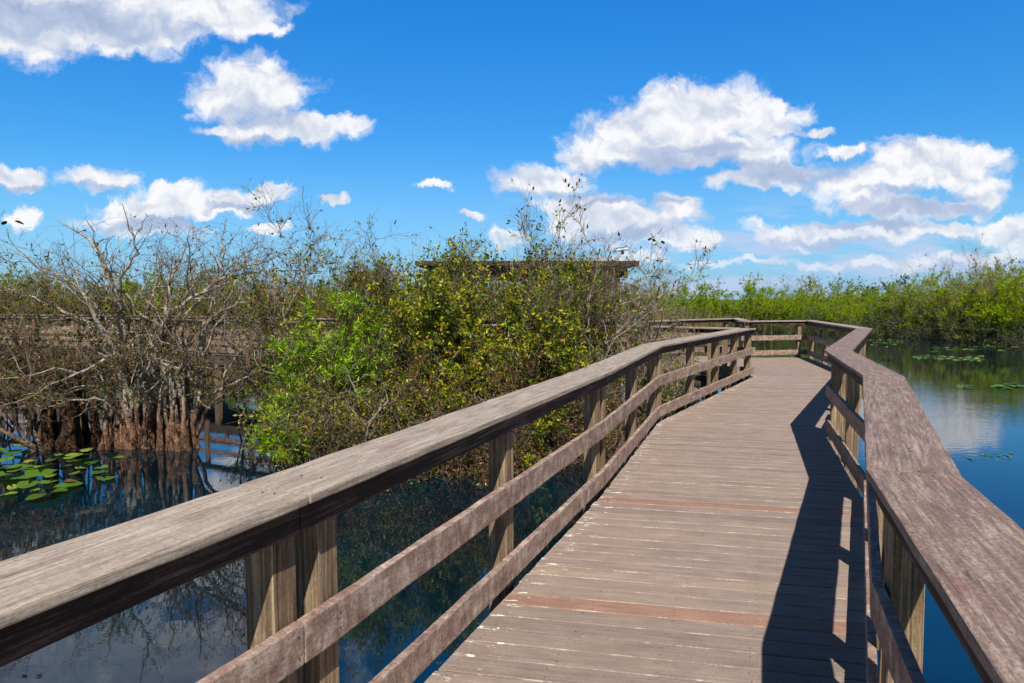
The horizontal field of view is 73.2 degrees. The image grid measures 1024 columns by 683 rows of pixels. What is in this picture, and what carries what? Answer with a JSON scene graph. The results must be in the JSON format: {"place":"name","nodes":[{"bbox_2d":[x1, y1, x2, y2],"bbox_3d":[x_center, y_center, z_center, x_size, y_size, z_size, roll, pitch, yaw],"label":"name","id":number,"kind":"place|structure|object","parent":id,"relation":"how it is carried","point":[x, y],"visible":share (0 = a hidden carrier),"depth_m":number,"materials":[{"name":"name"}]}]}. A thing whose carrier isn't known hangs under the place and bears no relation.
{"place":"outdoors","nodes":[
{"label":"outdoors","id":0,"kind":"place"},
{"bbox_2d":[0,331,1023,682],"bbox_3d":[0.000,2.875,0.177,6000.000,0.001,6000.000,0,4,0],"label":"water","id":1,"kind":"structure","parent":0,"point":[194,631],"depth_m":9.37,"materials":[{"name":"liquid"}]},
{"bbox_2d":[7,464,32,471],"bbox_3d":[-8.291,2.125,11.640,0.381,0.034,0.387,-4,9,-16],"label":"lily pad","id":2,"kind":"object","parent":1,"relation":"on","point":[23,466],"visible":1,"depth_m":11.65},
{"bbox_2d":[10,473,38,478],"bbox_3d":[-7.827,2.156,10.995,0.412,0.040,0.473,-4,-1,8],"label":"lily pad","id":3,"kind":"object","parent":1,"relation":"on","point":[28,476],"visible":1,"depth_m":11.10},
{"bbox_2d":[16,480,39,487],"bbox_3d":[-7.452,2.191,10.646,0.317,0.029,0.338,0,9,-20],"label":"lily pad","id":4,"kind":"object","parent":1,"relation":"on","point":[23,484],"visible":1,"depth_m":10.63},
{"bbox_2d":[24,469,56,476],"bbox_3d":[-7.767,2.153,11.379,0.455,0.040,0.464,-1,9,-30],"label":"lily pad","id":5,"kind":"object","parent":1,"relation":"on","point":[44,472],"visible":0.8,"depth_m":11.40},
{"bbox_2d":[25,491,58,499],"bbox_3d":[-6.767,2.209,9.953,0.404,0.040,0.467,-9,0,-8],"label":"lily pad","id":6,"kind":"object","parent":1,"relation":"on","point":[32,496],"visible":1,"depth_m":9.94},
{"bbox_2d":[0,243,84,434],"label":"mangrove shrub","id":7,"kind":"object","parent":1,"relation":"in","point":[3,421],"visible":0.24,"depth_m":15.45,"materials":[{"name":"brown plant"}]},
{"bbox_2d":[52,482,82,491],"bbox_3d":[-6.822,2.205,10.532,0.454,0.040,0.458,-7,5,-1],"label":"lily pad","id":8,"kind":"object","parent":1,"relation":"on","point":[65,485],"visible":0.97,"depth_m":10.62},
{"bbox_2d":[0,240,193,451],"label":"mangrove tree","id":9,"kind":"object","parent":1,"relation":"on","point":[69,434],"visible":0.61,"depth_m":13.26,"materials":[{"name":"brown plant"}]},
{"bbox_2d":[0,204,310,450],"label":"mangrove tree","id":10,"kind":"object","parent":1,"relation":"on","point":[167,418],"visible":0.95,"depth_m":13.16,"materials":[{"name":"grey plant"}]},
{"bbox_2d":[5,321,499,353],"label":"reeds","id":11,"kind":"object","parent":1,"relation":"on","point":[192,339],"visible":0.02,"depth_m":36.32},
{"bbox_2d":[201,256,324,428],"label":"mangrove shrub","id":12,"kind":"object","parent":1,"relation":"in","point":[245,374],"visible":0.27,"depth_m":15.36,"materials":[{"name":"brown plant"}]},
{"bbox_2d":[240,282,399,468],"bbox_3d":[-3.261,0.988,11.777,2.728,4.129,1.249,0,4,0],"label":"willow shrub","id":13,"kind":"object","parent":1,"relation":"on","point":[336,363],"visible":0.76,"depth_m":11.67,"materials":[{"name":"green plant"}]},
{"bbox_2d":[225,175,443,456],"bbox_3d":[-3.354,0.045,12.739,4.388,6.216,3.765,0,4,0],"label":"mangrove shrub","id":14,"kind":"object","parent":1,"relation":"on","point":[275,309],"visible":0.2,"depth_m":12.56,"materials":[{"name":"green plant"}]},
{"bbox_2d":[247,300,443,492],"bbox_3d":[-2.601,1.290,11.143,3.319,3.924,3.565,0,4,0],"label":"mangrove shrub","id":15,"kind":"object","parent":1,"relation":"in","point":[342,443],"visible":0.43,"depth_m":11.05,"materials":[{"name":"green plant"}]},
{"bbox_2d":[0,344,742,410],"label":"side boardwalk","id":16,"kind":"structure","parent":1,"relation":"on","point":[700,376],"depth_m":20.60,"materials":[{"name":"brown wood"}]},
{"bbox_2d":[3,314,626,354],"bbox_3d":[-10.350,-0.115,23.989,29.120,1.480,1.327,1,4,23],"label":"railing","id":17,"kind":"object","parent":16,"relation":"attached to","point":[203,317],"visible":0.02,"depth_m":25.09,"materials":[{"name":"brown wood"}]},
{"bbox_2d":[0,316,755,394],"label":"railing","id":18,"kind":"object","parent":16,"relation":"attached to","point":[724,350],"visible":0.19,"depth_m":16.09,"materials":[{"name":"brown wood"}]},
{"bbox_2d":[415,261,638,354],"bbox_3d":[0.365,-0.756,18.463,5.426,2.600,3.450,0,4,0],"label":"shelter","id":19,"kind":"object","parent":16,"relation":"on","point":[490,266],"visible":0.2,"depth_m":16.97,"materials":[{"name":"brown wood"}]},
{"bbox_2d":[341,223,520,457],"bbox_3d":[-1.583,0.388,13.033,3.750,5.245,3.329,-1,4,-18],"label":"mangrove shrub","id":20,"kind":"object","parent":1,"relation":"in","point":[450,322],"visible":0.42,"depth_m":12.38,"materials":[{"name":"green plant"}]},
{"bbox_2d":[365,330,571,486],"bbox_3d":[-0.790,1.682,11.539,3.611,3.801,2.758,0,4,0],"label":"mangrove shrub","id":21,"kind":"object","parent":1,"relation":"on","point":[474,456],"visible":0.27,"depth_m":11.41,"materials":[{"name":"green plant"}]},
{"bbox_2d":[390,198,607,477],"bbox_3d":[-0.318,0.198,12.827,4.334,5.803,3.986,0,4,0],"label":"mangrove shrub","id":22,"kind":"object","parent":1,"relation":"on","point":[550,313],"visible":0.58,"depth_m":12.22,"materials":[{"name":"green plant"}]},
{"bbox_2d":[475,318,666,466],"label":"mangrove shrub","id":23,"kind":"object","parent":1,"relation":"on","point":[559,443],"visible":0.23,"depth_m":12.36,"materials":[{"name":"green plant"}]},
{"bbox_2d":[475,230,682,452],"bbox_3d":[1.246,0.441,13.574,4.052,5.271,3.178,-3,4,-36],"label":"mangrove shrub","id":24,"kind":"object","parent":1,"relation":"on","point":[593,320],"visible":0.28,"depth_m":13.46,"materials":[{"name":"green plant"}]},
{"bbox_2d":[485,170,723,426],"bbox_3d":[1.838,-0.811,13.133,4.683,5.142,1.829,0,4,0],"label":"mangrove shrub","id":25,"kind":"object","parent":1,"relation":"on","point":[623,304],"visible":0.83,"depth_m":13.28,"materials":[{"name":"brown plant"}]},
{"bbox_2d":[575,244,706,449],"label":"mangrove shrub","id":26,"kind":"object","parent":1,"relation":"in","point":[666,393],"visible":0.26,"depth_m":13.35,"materials":[{"name":"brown plant"}]},
{"bbox_2d":[424,356,865,682],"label":"boardwalk","id":27,"kind":"structure","parent":1,"relation":"in","point":[718,538],"depth_m":4.31,"materials":[{"name":"brown wood"}]},
{"bbox_2d":[0,328,752,682],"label":"railing","id":28,"kind":"object","parent":27,"relation":"attached to","point":[278,532],"visible":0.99,"depth_m":2.41,"materials":[{"name":"brown wood"}]},
{"bbox_2d":[628,318,753,393],"bbox_3d":[5.787,0.712,20.165,6.020,2.660,2.312,-3,4,-37],"label":"railing","id":29,"kind":"object","parent":27,"relation":"attached to","point":[724,321],"visible":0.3,"depth_m":20.86,"materials":[{"name":"brown wood"}]},
{"bbox_2d":[737,320,865,364],"bbox_3d":[7.663,0.282,17.549,2.464,1.480,5.717,0,4,0],"label":"railing","id":30,"kind":"object","parent":27,"relation":"attached to","point":[824,341],"visible":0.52,"depth_m":19.68,"materials":[{"name":"brown wood"}]},
{"bbox_2d":[824,328,1023,682],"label":"railing","id":31,"kind":"object","parent":27,"relation":"attached to","point":[943,530],"visible":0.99,"depth_m":2.31,"materials":[{"name":"brown wood"}]},
{"bbox_2d":[610,306,781,339],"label":"reeds","id":32,"kind":"object","parent":1,"relation":"on","point":[694,325],"visible":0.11,"depth_m":51.40,"materials":[{"name":"plant"}]},
{"bbox_2d":[920,268,1023,339],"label":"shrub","id":33,"kind":"object","parent":1,"relation":"on","point":[985,287],"visible":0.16,"depth_m":47.27,"materials":[{"name":"plant"}]},
{"bbox_2d":[0,0,1023,299],"label":"sky","id":34,"kind":"structure","parent":0,"point":[821,138],"materials":[{"name":"blue"}]},
{"bbox_2d":[57,300,1020,343],"bbox_3d":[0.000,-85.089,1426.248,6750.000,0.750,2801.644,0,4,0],"label":"ground","id":35,"kind":"structure","parent":0,"point":[781,329],"depth_m":66.72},
{"bbox_2d":[0,260,51,312],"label":"shrub","id":36,"kind":"object","parent":35,"relation":"on","point":[11,283],"visible":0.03,"depth_m":43.81,"materials":[{"name":"green plant"}]},
{"bbox_2d":[0,273,60,339],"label":"shrub","id":37,"kind":"object","parent":35,"relation":"on","point":[16,302],"visible":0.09,"depth_m":40.67,"materials":[{"name":"green plant"}]},
{"bbox_2d":[13,268,69,323],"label":"shrub","id":38,"kind":"object","parent":35,"relation":"on","point":[55,286],"visible":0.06,"depth_m":42.42,"materials":[{"name":"green plant"}]},
{"bbox_2d":[11,283,78,333],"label":"shrub","id":39,"kind":"object","parent":35,"relation":"on","point":[53,294],"visible":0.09,"depth_m":40.17,"materials":[{"name":"green plant"}]},
{"bbox_2d":[14,262,79,302],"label":"shrub","id":40,"kind":"object","parent":35,"relation":"on","point":[74,280],"visible":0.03,"depth_m":54.95,"materials":[{"name":"green plant"}]},
{"bbox_2d":[4,285,107,336],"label":"shrub","id":41,"kind":"object","parent":35,"relation":"on","point":[57,309],"visible":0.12,"depth_m":39.02,"materials":[{"name":"green plant"}]},
{"bbox_2d":[64,266,141,314],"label":"shrub","id":42,"kind":"object","parent":35,"relation":"on","point":[127,277],"visible":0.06,"depth_m":42.49,"materials":[{"name":"green plant"}]},
{"bbox_2d":[71,278,147,342],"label":"shrub","id":43,"kind":"object","parent":35,"relation":"on","point":[99,308],"visible":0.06,"depth_m":39.25,"materials":[{"name":"green plant"}]},
{"bbox_2d":[100,261,174,336],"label":"shrub","id":44,"kind":"object","parent":35,"relation":"on","point":[154,279],"visible":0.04,"depth_m":41.21,"materials":[{"name":"green plant"}]},
{"bbox_2d":[88,263,195,331],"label":"shrub","id":45,"kind":"object","parent":35,"relation":"on","point":[132,285],"visible":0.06,"depth_m":38.36,"materials":[{"name":"green plant"}]},
{"bbox_2d":[147,267,228,315],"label":"shrub","id":46,"kind":"object","parent":35,"relation":"on","point":[186,290],"visible":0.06,"depth_m":41.32,"materials":[{"name":"green plant"}]},
{"bbox_2d":[173,265,235,327],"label":"shrub","id":47,"kind":"object","parent":35,"relation":"on","point":[201,311],"visible":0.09,"depth_m":39.59,"materials":[{"name":"green plant"}]},
{"bbox_2d":[171,281,248,327],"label":"shrub","id":48,"kind":"object","parent":35,"relation":"on","point":[239,291],"visible":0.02,"depth_m":40.51,"materials":[{"name":"green plant"}]},
{"bbox_2d":[175,260,247,305],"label":"shrub","id":49,"kind":"object","parent":35,"relation":"on","point":[227,264],"visible":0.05,"depth_m":45.21,"materials":[{"name":"green plant"}]},
{"bbox_2d":[204,272,264,340],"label":"shrub","id":50,"kind":"object","parent":35,"relation":"on","point":[230,287],"visible":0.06,"depth_m":38.05,"materials":[{"name":"green plant"}]},
{"bbox_2d":[262,272,308,302],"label":"shrub","id":51,"kind":"object","parent":35,"relation":"on","point":[292,278],"visible":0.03,"depth_m":45.46,"materials":[{"name":"green plant"}]},
{"bbox_2d":[247,285,334,331],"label":"shrub","id":52,"kind":"object","parent":35,"relation":"on","point":[319,312],"visible":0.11,"depth_m":39.05,"materials":[{"name":"green plant"}]},
{"bbox_2d":[284,274,337,331],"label":"shrub","id":53,"kind":"object","parent":35,"relation":"on","point":[311,285],"visible":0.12,"depth_m":41.05,"materials":[{"name":"green plant"}]},
{"bbox_2d":[306,278,357,336],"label":"shrub","id":54,"kind":"object","parent":35,"relation":"on","point":[327,299],"visible":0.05,"depth_m":42.79,"materials":[{"name":"green plant"}]},
{"bbox_2d":[317,260,390,330],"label":"shrub","id":55,"kind":"object","parent":35,"relation":"on","point":[334,279],"visible":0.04,"depth_m":39.06,"materials":[{"name":"green plant"}]},
{"bbox_2d":[468,281,521,333],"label":"shrub","id":56,"kind":"object","parent":35,"relation":"on","point":[491,316],"visible":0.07,"depth_m":41.48,"materials":[{"name":"green plant"}]},
{"bbox_2d":[621,282,677,319],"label":"shrub","id":57,"kind":"object","parent":35,"relation":"on","point":[672,300],"visible":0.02,"depth_m":58.98,"materials":[{"name":"green plant"}]},
{"bbox_2d":[653,280,688,316],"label":"shrub","id":58,"kind":"object","parent":35,"relation":"on","point":[678,293],"visible":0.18,"depth_m":63.87,"materials":[{"name":"green plant"}]},
{"bbox_2d":[661,292,691,318],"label":"shrub","id":59,"kind":"object","parent":35,"relation":"on","point":[675,301],"visible":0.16,"depth_m":61.55,"materials":[{"name":"green plant"}]},
{"bbox_2d":[669,300,704,326],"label":"shrub","id":60,"kind":"object","parent":35,"relation":"on","point":[685,311],"visible":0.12,"depth_m":60.26,"materials":[{"name":"green plant"}]},
{"bbox_2d":[661,268,722,318],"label":"shrub","id":61,"kind":"object","parent":35,"relation":"on","point":[701,289],"visible":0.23,"depth_m":64.03,"materials":[{"name":"green plant"}]},
{"bbox_2d":[666,284,723,324],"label":"shrub","id":62,"kind":"object","parent":35,"relation":"on","point":[704,302],"visible":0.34,"depth_m":62.56,"materials":[{"name":"green plant"}]},
{"bbox_2d":[679,278,732,326],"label":"shrub","id":63,"kind":"object","parent":35,"relation":"on","point":[720,307],"visible":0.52,"depth_m":63.12,"materials":[{"name":"green plant"}]},
{"bbox_2d":[714,276,765,330],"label":"shrub","id":64,"kind":"object","parent":35,"relation":"on","point":[737,305],"visible":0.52,"depth_m":62.53,"materials":[{"name":"green plant"}]},
{"bbox_2d":[723,306,756,327],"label":"shrub","id":65,"kind":"object","parent":35,"relation":"on","point":[741,317],"visible":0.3,"depth_m":61.79,"materials":[{"name":"green plant"}]},
{"bbox_2d":[735,272,791,326],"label":"shrub","id":66,"kind":"object","parent":35,"relation":"on","point":[745,289],"visible":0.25,"depth_m":63.65,"materials":[{"name":"green plant"}]},
{"bbox_2d":[745,289,789,331],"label":"shrub","id":67,"kind":"object","parent":35,"relation":"on","point":[760,300],"visible":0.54,"depth_m":60.79,"materials":[{"name":"green plant"}]},
{"bbox_2d":[748,301,791,332],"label":"shrub","id":68,"kind":"object","parent":35,"relation":"on","point":[764,328],"visible":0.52,"depth_m":60.07,"materials":[{"name":"green plant"}]},
{"bbox_2d":[758,264,801,307],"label":"bare tree","id":69,"kind":"object","parent":35,"relation":"on","point":[782,286],"visible":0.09,"depth_m":67.48,"materials":[{"name":"grey plant"}]},
{"bbox_2d":[755,274,808,319],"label":"shrub","id":70,"kind":"object","parent":35,"relation":"on","point":[781,294],"visible":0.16,"depth_m":65.96,"materials":[{"name":"green plant"}]},
{"bbox_2d":[761,285,810,331],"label":"shrub","id":71,"kind":"object","parent":35,"relation":"on","point":[787,312],"visible":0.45,"depth_m":59.69,"materials":[{"name":"green plant"}]},
{"bbox_2d":[775,311,815,332],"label":"shrub","id":72,"kind":"object","parent":35,"relation":"on","point":[790,328],"visible":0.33,"depth_m":58.74,"materials":[{"name":"green plant"}]},
{"bbox_2d":[776,279,829,327],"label":"shrub","id":73,"kind":"object","parent":35,"relation":"on","point":[804,290],"visible":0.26,"depth_m":61.65,"materials":[{"name":"green plant"}]},
{"bbox_2d":[781,273,827,302],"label":"shrub","id":74,"kind":"object","parent":35,"relation":"on","point":[809,286],"visible":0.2,"depth_m":71.19,"materials":[{"name":"green plant"}]},
{"bbox_2d":[779,278,833,319],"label":"shrub","id":75,"kind":"object","parent":35,"relation":"on","point":[817,289],"visible":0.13,"depth_m":64.99,"materials":[{"name":"green plant"}]},
{"bbox_2d":[783,300,840,333],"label":"shrub","id":76,"kind":"object","parent":35,"relation":"on","point":[819,329],"visible":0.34,"depth_m":57.55,"materials":[{"name":"green plant"}]},
{"bbox_2d":[786,286,852,330],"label":"shrub","id":77,"kind":"object","parent":35,"relation":"on","point":[818,307],"visible":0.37,"depth_m":59.27,"materials":[{"name":"green plant"}]},
{"bbox_2d":[796,283,844,327],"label":"shrub","id":78,"kind":"object","parent":35,"relation":"on","point":[830,298],"visible":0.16,"depth_m":60.79,"materials":[{"name":"green plant"}]},
{"bbox_2d":[822,311,864,334],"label":"shrub","id":79,"kind":"object","parent":35,"relation":"on","point":[841,322],"visible":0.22,"depth_m":55.49,"materials":[{"name":"green plant"}]},
{"bbox_2d":[818,288,869,332],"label":"shrub","id":80,"kind":"object","parent":35,"relation":"on","point":[827,310],"visible":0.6,"depth_m":56.66,"materials":[{"name":"green plant"}]},
{"bbox_2d":[809,274,881,324],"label":"shrub","id":81,"kind":"object","parent":35,"relation":"on","point":[858,293],"visible":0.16,"depth_m":61.72,"materials":[{"name":"green plant"}]},
{"bbox_2d":[825,276,879,322],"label":"shrub","id":82,"kind":"object","parent":35,"relation":"on","point":[849,286],"visible":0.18,"depth_m":69.53,"materials":[{"name":"green plant"}]},
{"bbox_2d":[837,283,886,330],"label":"shrub","id":83,"kind":"object","parent":35,"relation":"on","point":[862,307],"visible":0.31,"depth_m":58.40,"materials":[{"name":"green plant"}]},
{"bbox_2d":[845,303,900,336],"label":"shrub","id":84,"kind":"object","parent":35,"relation":"on","point":[867,322],"visible":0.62,"depth_m":53.40,"materials":[{"name":"green plant"}]},
{"bbox_2d":[851,275,900,319],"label":"dark tree","id":85,"kind":"object","parent":35,"relation":"on","point":[877,291],"visible":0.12,"depth_m":81.47,"materials":[{"name":"green plant"}]},
{"bbox_2d":[854,286,915,335],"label":"shrub","id":86,"kind":"object","parent":35,"relation":"on","point":[864,310],"visible":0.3,"depth_m":54.33,"materials":[{"name":"green plant"}]},
{"bbox_2d":[871,273,911,311],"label":"dark tree","id":87,"kind":"object","parent":35,"relation":"on","point":[904,279],"visible":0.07,"depth_m":78.98,"materials":[{"name":"green plant"}]},
{"bbox_2d":[862,278,925,334],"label":"shrub","id":88,"kind":"object","parent":35,"relation":"on","point":[884,307],"visible":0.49,"depth_m":53.27,"materials":[{"name":"green plant"}]},
{"bbox_2d":[874,310,920,337],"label":"shrub","id":89,"kind":"object","parent":35,"relation":"on","point":[893,332],"visible":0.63,"depth_m":51.64,"materials":[{"name":"green plant"}]},
{"bbox_2d":[895,276,941,322],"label":"shrub","id":90,"kind":"object","parent":35,"relation":"on","point":[919,286],"visible":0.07,"depth_m":53.18,"materials":[{"name":"green plant"}]},
{"bbox_2d":[880,270,963,336],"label":"shrub","id":91,"kind":"object","parent":35,"relation":"on","point":[907,304],"visible":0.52,"depth_m":51.13,"materials":[{"name":"green plant"}]},
{"bbox_2d":[878,260,966,337],"bbox_3d":[31.036,-3.057,51.642,6.424,7.898,5.852,-1,4,-10],"label":"bare tree","id":92,"kind":"object","parent":35,"relation":"on","point":[911,300],"visible":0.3,"depth_m":52.04,"materials":[{"name":"green plant"}]},
{"bbox_2d":[903,314,948,339],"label":"shrub","id":93,"kind":"object","parent":35,"relation":"on","point":[925,335],"visible":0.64,"depth_m":49.55,"materials":[{"name":"green plant"}]},
{"bbox_2d":[913,306,977,341],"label":"shrub","id":94,"kind":"object","parent":35,"relation":"on","point":[948,324],"visible":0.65,"depth_m":47.23,"materials":[{"name":"green plant"}]},
{"bbox_2d":[925,264,972,294],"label":"shrub","id":95,"kind":"object","parent":35,"relation":"on","point":[934,280],"visible":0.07,"depth_m":62.91,"materials":[{"name":"green plant"}]},
{"bbox_2d":[907,273,994,337],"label":"shrub","id":96,"kind":"object","parent":35,"relation":"on","point":[934,304],"visible":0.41,"depth_m":49.68,"materials":[{"name":"green plant"}]},
{"bbox_2d":[916,273,987,335],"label":"shrub","id":97,"kind":"object","parent":35,"relation":"on","point":[946,299],"visible":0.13,"depth_m":48.85,"materials":[{"name":"green plant"}]},
{"bbox_2d":[910,265,1023,342],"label":"shrub","id":98,"kind":"object","parent":35,"relation":"on","point":[960,295],"visible":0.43,"depth_m":46.23,"materials":[{"name":"green plant"}]},
{"bbox_2d":[914,246,1020,335],"bbox_3d":[32.197,-3.277,49.082,6.653,8.978,7.303,-3,5,-39],"label":"bare tree","id":99,"kind":"object","parent":35,"relation":"on","point":[961,281],"visible":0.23,"depth_m":49.19,"materials":[{"name":"green plant"}]},
{"bbox_2d":[947,258,1016,292],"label":"shrub","id":100,"kind":"object","parent":35,"relation":"on","point":[1011,272],"visible":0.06,"depth_m":59.27,"materials":[{"name":"green plant"}]},
{"bbox_2d":[951,307,1022,343],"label":"shrub","id":101,"kind":"object","parent":35,"relation":"on","point":[981,341],"visible":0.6,"depth_m":44.76,"materials":[{"name":"green plant"}]},
{"bbox_2d":[951,227,1023,326],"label":"bare tree","id":102,"kind":"object","parent":35,"relation":"on","point":[975,267],"visible":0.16,"depth_m":47.58,"materials":[{"name":"green plant"}]},
{"bbox_2d":[954,256,1023,335],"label":"shrub","id":103,"kind":"object","parent":35,"relation":"on","point":[968,298],"visible":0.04,"depth_m":46.54,"materials":[{"name":"green plant"}]},
{"bbox_2d":[959,273,1023,343],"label":"shrub","id":104,"kind":"object","parent":35,"relation":"on","point":[1000,314],"visible":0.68,"depth_m":44.24,"materials":[{"name":"green plant"}]},
{"bbox_2d":[966,259,1023,338],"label":"shrub","id":105,"kind":"object","parent":35,"relation":"on","point":[1011,286],"visible":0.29,"depth_m":45.49,"materials":[{"name":"green plant"}]},
{"bbox_2d":[982,315,1023,345],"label":"shrub","id":106,"kind":"object","parent":35,"relation":"on","point":[1016,340],"visible":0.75,"depth_m":43.01,"materials":[{"name":"green plant"}]},
{"bbox_2d":[1007,277,1023,338],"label":"shrub","id":107,"kind":"object","parent":35,"relation":"on","point":[1022,299],"visible":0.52,"depth_m":43.89,"materials":[{"name":"green plant"}]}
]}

